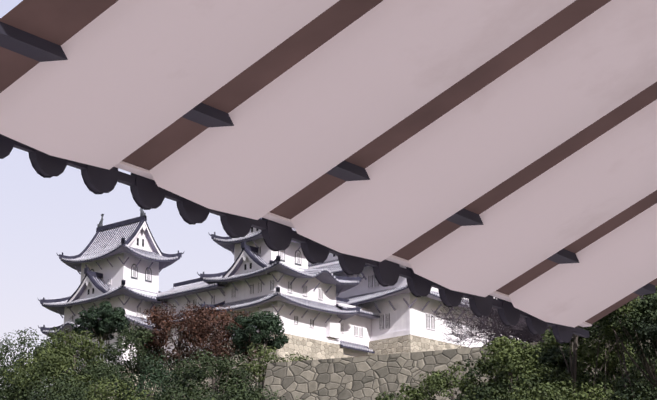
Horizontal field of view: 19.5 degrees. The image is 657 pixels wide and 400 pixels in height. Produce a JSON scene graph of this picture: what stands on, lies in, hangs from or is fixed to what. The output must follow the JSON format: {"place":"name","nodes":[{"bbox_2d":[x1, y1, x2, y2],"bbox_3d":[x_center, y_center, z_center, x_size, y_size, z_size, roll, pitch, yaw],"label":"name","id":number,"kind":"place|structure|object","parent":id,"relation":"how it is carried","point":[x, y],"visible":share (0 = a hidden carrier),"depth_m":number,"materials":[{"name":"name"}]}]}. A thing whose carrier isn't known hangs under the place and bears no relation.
{"place":"outdoors","nodes":[
{"label":"outdoors","id":0,"kind":"place"},
{"bbox_2d":[0,0,233,386],"label":"sky","id":1,"kind":"structure","parent":0,"point":[41,218],"materials":[{"name":"white"}]},
{"bbox_3d":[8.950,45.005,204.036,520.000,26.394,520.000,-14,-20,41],"label":"castle hill ground","id":2,"kind":"structure","parent":0,"visible":0},
{"bbox_2d":[0,354,42,399],"bbox_3d":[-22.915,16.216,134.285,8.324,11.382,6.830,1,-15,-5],"label":"bush","id":3,"kind":"object","parent":2,"relation":"on","point":[5,378],"visible":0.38,"depth_m":133.62,"materials":[{"name":"green plant"}]},
{"bbox_2d":[0,327,94,392],"bbox_3d":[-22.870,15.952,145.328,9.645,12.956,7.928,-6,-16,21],"label":"tree","id":4,"kind":"object","parent":2,"relation":"on","point":[10,350],"visible":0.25,"depth_m":146.49,"materials":[{"name":"green plant"}]},
{"bbox_2d":[0,346,96,399],"bbox_3d":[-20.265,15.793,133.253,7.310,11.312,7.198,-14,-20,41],"label":"tree","id":5,"kind":"object","parent":2,"relation":"on","point":[55,368],"visible":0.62,"depth_m":133.16,"materials":[{"name":"green plant"}]},
{"bbox_2d":[16,372,100,399],"bbox_3d":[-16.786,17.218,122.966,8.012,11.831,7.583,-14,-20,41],"label":"bush","id":6,"kind":"object","parent":2,"relation":"on","point":[62,391],"visible":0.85,"depth_m":123.37,"materials":[{"name":"green plant"}]},
{"bbox_2d":[25,327,113,389],"bbox_3d":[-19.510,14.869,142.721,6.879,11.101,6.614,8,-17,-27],"label":"tree","id":7,"kind":"object","parent":2,"relation":"on","point":[89,353],"visible":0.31,"depth_m":143.47,"materials":[{"name":"green plant"}]},
{"bbox_2d":[71,301,130,390],"bbox_3d":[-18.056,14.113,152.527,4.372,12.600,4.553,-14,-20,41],"label":"tree","id":8,"kind":"object","parent":2,"relation":"on","point":[108,316],"visible":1,"depth_m":153.30,"materials":[{"name":"green plant"}]},
{"bbox_2d":[60,356,142,399],"bbox_3d":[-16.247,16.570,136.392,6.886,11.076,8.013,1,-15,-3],"label":"bush","id":9,"kind":"object","parent":2,"relation":"on","point":[95,372],"visible":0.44,"depth_m":136.97,"materials":[{"name":"green plant"}]},
{"bbox_2d":[83,375,157,399],"bbox_3d":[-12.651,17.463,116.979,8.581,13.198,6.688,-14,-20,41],"label":"bush","id":10,"kind":"object","parent":2,"relation":"on","point":[102,389],"visible":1,"depth_m":117.22,"materials":[{"name":"green plant"}]},
{"bbox_2d":[98,320,182,394],"bbox_3d":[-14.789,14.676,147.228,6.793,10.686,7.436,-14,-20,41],"label":"tree","id":11,"kind":"object","parent":2,"relation":"on","point":[128,340],"visible":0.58,"depth_m":146.40,"materials":[{"name":"green plant"}]},
{"bbox_2d":[104,350,221,399],"bbox_3d":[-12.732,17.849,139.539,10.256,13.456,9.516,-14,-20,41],"label":"tree","id":12,"kind":"object","parent":2,"relation":"on","point":[142,379],"visible":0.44,"depth_m":139.51,"materials":[{"name":"green plant"}]},
{"bbox_2d":[134,302,235,393],"bbox_3d":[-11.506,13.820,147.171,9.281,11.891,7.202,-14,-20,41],"label":"tree","id":13,"kind":"object","parent":2,"relation":"on","point":[195,325],"visible":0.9,"depth_m":146.97,"materials":[{"name":"brown plant"}]},
{"bbox_2d":[144,370,249,399],"bbox_3d":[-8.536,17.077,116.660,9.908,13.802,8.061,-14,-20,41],"label":"bush","id":14,"kind":"object","parent":2,"relation":"on","point":[172,392],"visible":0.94,"depth_m":117.93,"materials":[{"name":"green plant"}]},
{"bbox_2d":[166,349,261,399],"bbox_3d":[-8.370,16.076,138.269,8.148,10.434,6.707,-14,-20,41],"label":"bush","id":15,"kind":"object","parent":2,"relation":"on","point":[200,373],"visible":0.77,"depth_m":137.50,"materials":[{"name":"green plant"}]},
{"bbox_2d":[173,304,257,390],"bbox_3d":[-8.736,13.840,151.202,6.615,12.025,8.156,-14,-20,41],"label":"tree","id":16,"kind":"object","parent":2,"relation":"on","point":[223,317],"visible":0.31,"depth_m":151.38,"materials":[{"name":"brown plant"}]},
{"bbox_2d":[207,377,303,399],"bbox_3d":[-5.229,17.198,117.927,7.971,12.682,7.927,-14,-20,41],"label":"bush","id":17,"kind":"object","parent":2,"relation":"on","point":[255,396],"visible":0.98,"depth_m":119.01,"materials":[{"name":"green plant"}]},
{"bbox_2d":[225,310,288,392],"bbox_3d":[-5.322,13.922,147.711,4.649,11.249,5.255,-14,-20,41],"label":"tree","id":18,"kind":"object","parent":2,"relation":"on","point":[264,323],"visible":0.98,"depth_m":148.11,"materials":[{"name":"green plant"}]},
{"bbox_2d":[213,343,312,399],"bbox_3d":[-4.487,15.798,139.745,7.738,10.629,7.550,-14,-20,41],"label":"bush","id":19,"kind":"object","parent":2,"relation":"on","point":[256,368],"visible":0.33,"depth_m":139.89,"materials":[{"name":"green plant"}]},
{"bbox_2d":[87,333,466,399],"bbox_3d":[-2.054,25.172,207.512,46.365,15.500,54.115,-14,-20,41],"label":"stone wall","id":20,"kind":"structure","parent":2,"relation":"on","point":[314,349],"depth_m":193.43,"materials":[{"name":"stone"}]},
{"bbox_2d":[38,208,183,371],"bbox_3d":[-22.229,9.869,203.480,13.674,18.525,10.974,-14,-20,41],"label":"castle tower","id":21,"kind":"structure","parent":20,"relation":"on","point":[120,264],"depth_m":201.53,"materials":[{"name":"paint"}]},
{"bbox_2d":[145,278,379,365],"bbox_3d":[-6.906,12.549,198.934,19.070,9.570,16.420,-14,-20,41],"label":"watariyagura corridors","id":22,"kind":"object","parent":20,"relation":"on","point":[355,333],"visible":0.27,"depth_m":196.99,"materials":[{"name":"paint"}]},
{"bbox_2d":[197,217,363,344],"bbox_3d":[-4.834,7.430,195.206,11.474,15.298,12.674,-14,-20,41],"label":"castle tower","id":23,"kind":"structure","parent":20,"relation":"on","point":[293,290],"depth_m":192.03,"materials":[{"name":"paint"}]},
{"bbox_2d":[308,253,539,347],"bbox_3d":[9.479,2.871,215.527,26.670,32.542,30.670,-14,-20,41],"label":"castle building","id":24,"kind":"structure","parent":20,"relation":"on","point":[400,308],"depth_m":198.37,"materials":[{"name":"paint"}]},
{"bbox_2d":[0,0,656,343],"bbox_3d":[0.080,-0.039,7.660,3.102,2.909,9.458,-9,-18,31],"label":"roof eave","id":25,"kind":"object","parent":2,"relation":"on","point":[478,154],"visible":1,"depth_m":8.90,"materials":[{"name":"paint"}]},
{"bbox_2d":[374,383,427,399],"bbox_3d":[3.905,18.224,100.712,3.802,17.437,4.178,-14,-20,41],"label":"bush","id":26,"kind":"object","parent":2,"relation":"on","point":[415,393],"visible":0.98,"depth_m":102.11,"materials":[{"name":"green plant"}]},
{"bbox_2d":[414,361,476,399],"bbox_3d":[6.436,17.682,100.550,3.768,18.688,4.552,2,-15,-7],"label":"bush","id":27,"kind":"object","parent":2,"relation":"on","point":[435,382],"visible":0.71,"depth_m":102.43,"materials":[{"name":"green plant"}]},
{"bbox_2d":[262,336,652,399],"bbox_3d":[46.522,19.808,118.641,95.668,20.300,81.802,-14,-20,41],"label":"stone wall","id":28,"kind":"structure","parent":2,"relation":"on","point":[362,378],"depth_m":120.19,"materials":[{"name":"stone"}]},
{"bbox_2d":[431,297,532,348],"bbox_3d":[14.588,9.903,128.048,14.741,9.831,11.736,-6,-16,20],"label":"bare tree","id":29,"kind":"object","parent":28,"relation":"on","point":[473,335],"visible":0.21,"depth_m":126.27,"materials":[{"name":"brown plant"}]},
{"bbox_2d":[469,308,534,347],"bbox_3d":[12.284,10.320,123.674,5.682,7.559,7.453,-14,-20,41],"label":"bare tree","id":30,"kind":"object","parent":28,"relation":"on","point":[490,334],"visible":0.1,"depth_m":123.86,"materials":[{"name":"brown plant"}]},
{"bbox_2d":[487,307,532,343],"bbox_3d":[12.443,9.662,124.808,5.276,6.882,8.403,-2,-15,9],"label":"bare tree","id":31,"kind":"object","parent":28,"relation":"on","point":[510,329],"visible":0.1,"depth_m":122.89,"materials":[{"name":"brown plant"}]},
{"bbox_2d":[507,317,550,342],"bbox_3d":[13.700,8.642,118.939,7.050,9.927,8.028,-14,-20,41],"label":"bare tree","id":32,"kind":"object","parent":28,"relation":"on","point":[522,324],"visible":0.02,"depth_m":119.59,"materials":[{"name":"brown plant"}]},
{"bbox_2d":[522,298,641,347],"bbox_3d":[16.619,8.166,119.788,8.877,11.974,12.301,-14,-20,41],"label":"bare tree","id":33,"kind":"object","parent":28,"relation":"on","point":[540,337],"visible":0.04,"depth_m":117.13,"materials":[{"name":"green plant"}]},
{"bbox_2d":[453,381,532,399],"bbox_3d":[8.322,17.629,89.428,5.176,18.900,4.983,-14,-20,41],"label":"bush","id":34,"kind":"object","parent":2,"relation":"on","point":[493,384],"visible":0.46,"depth_m":91.78,"materials":[{"name":"green plant"}]},
{"bbox_2d":[480,347,522,387],"bbox_3d":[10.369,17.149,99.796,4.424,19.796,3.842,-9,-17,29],"label":"bush","id":35,"kind":"object","parent":2,"relation":"on","point":[494,367],"visible":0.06,"depth_m":101.41,"materials":[{"name":"green plant"}]},
{"bbox_2d":[452,336,578,399],"bbox_3d":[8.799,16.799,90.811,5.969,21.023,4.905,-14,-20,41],"label":"tree","id":36,"kind":"object","parent":2,"relation":"on","point":[505,353],"visible":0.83,"depth_m":92.25,"materials":[{"name":"green plant"}]},
{"bbox_2d":[504,380,580,399],"bbox_3d":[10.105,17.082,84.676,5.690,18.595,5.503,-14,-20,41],"label":"bush","id":37,"kind":"object","parent":2,"relation":"on","point":[551,393],"visible":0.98,"depth_m":85.94,"materials":[{"name":"green plant"}]},
{"bbox_2d":[520,328,583,376],"bbox_3d":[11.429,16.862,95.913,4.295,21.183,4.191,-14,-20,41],"label":"tree","id":38,"kind":"object","parent":2,"relation":"on","point":[543,346],"visible":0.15,"depth_m":96.83,"materials":[{"name":"green plant"}]},
{"bbox_2d":[506,343,600,399],"bbox_3d":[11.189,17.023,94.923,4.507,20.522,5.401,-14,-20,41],"label":"tree","id":39,"kind":"object","parent":2,"relation":"on","point":[560,366],"visible":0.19,"depth_m":96.11,"materials":[{"name":"green plant"}]},
{"bbox_2d":[546,306,634,399],"bbox_3d":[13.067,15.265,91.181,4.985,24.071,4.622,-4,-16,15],"label":"tree","id":40,"kind":"object","parent":2,"relation":"on","point":[575,340],"visible":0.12,"depth_m":93.00,"materials":[{"name":"green plant"}]},
{"bbox_2d":[566,381,625,399],"bbox_3d":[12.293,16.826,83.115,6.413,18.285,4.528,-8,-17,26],"label":"bush","id":41,"kind":"object","parent":2,"relation":"on","point":[585,395],"visible":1,"depth_m":84.65,"materials":[{"name":"green plant"}]},
{"bbox_2d":[554,330,656,399],"bbox_3d":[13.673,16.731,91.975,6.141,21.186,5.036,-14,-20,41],"label":"tree","id":42,"kind":"object","parent":2,"relation":"on","point":[583,377],"visible":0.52,"depth_m":93.41,"materials":[{"name":"green plant"}]},
{"bbox_2d":[593,285,656,399],"bbox_3d":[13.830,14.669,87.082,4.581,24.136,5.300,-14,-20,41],"label":"tree","id":43,"kind":"object","parent":2,"relation":"on","point":[609,322],"visible":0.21,"depth_m":88.68,"materials":[{"name":"green plant"}]},
{"bbox_2d":[595,350,656,399],"bbox_3d":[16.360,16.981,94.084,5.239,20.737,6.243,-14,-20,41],"label":"bush","id":44,"kind":"object","parent":2,"relation":"on","point":[631,368],"visible":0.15,"depth_m":94.84,"materials":[{"name":"green plant"}]},
{"bbox_2d":[608,371,656,399],"bbox_3d":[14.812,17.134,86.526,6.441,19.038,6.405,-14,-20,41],"label":"bush","id":45,"kind":"object","parent":2,"relation":"on","point":[639,390],"visible":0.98,"depth_m":88.25,"materials":[{"name":"green plant"}]},
{"bbox_2d":[620,291,656,357],"bbox_3d":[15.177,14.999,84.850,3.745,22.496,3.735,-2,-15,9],"label":"tree","id":46,"kind":"object","parent":2,"relation":"on","point":[649,304],"visible":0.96,"depth_m":87.37,"materials":[{"name":"green plant"}]}
]}

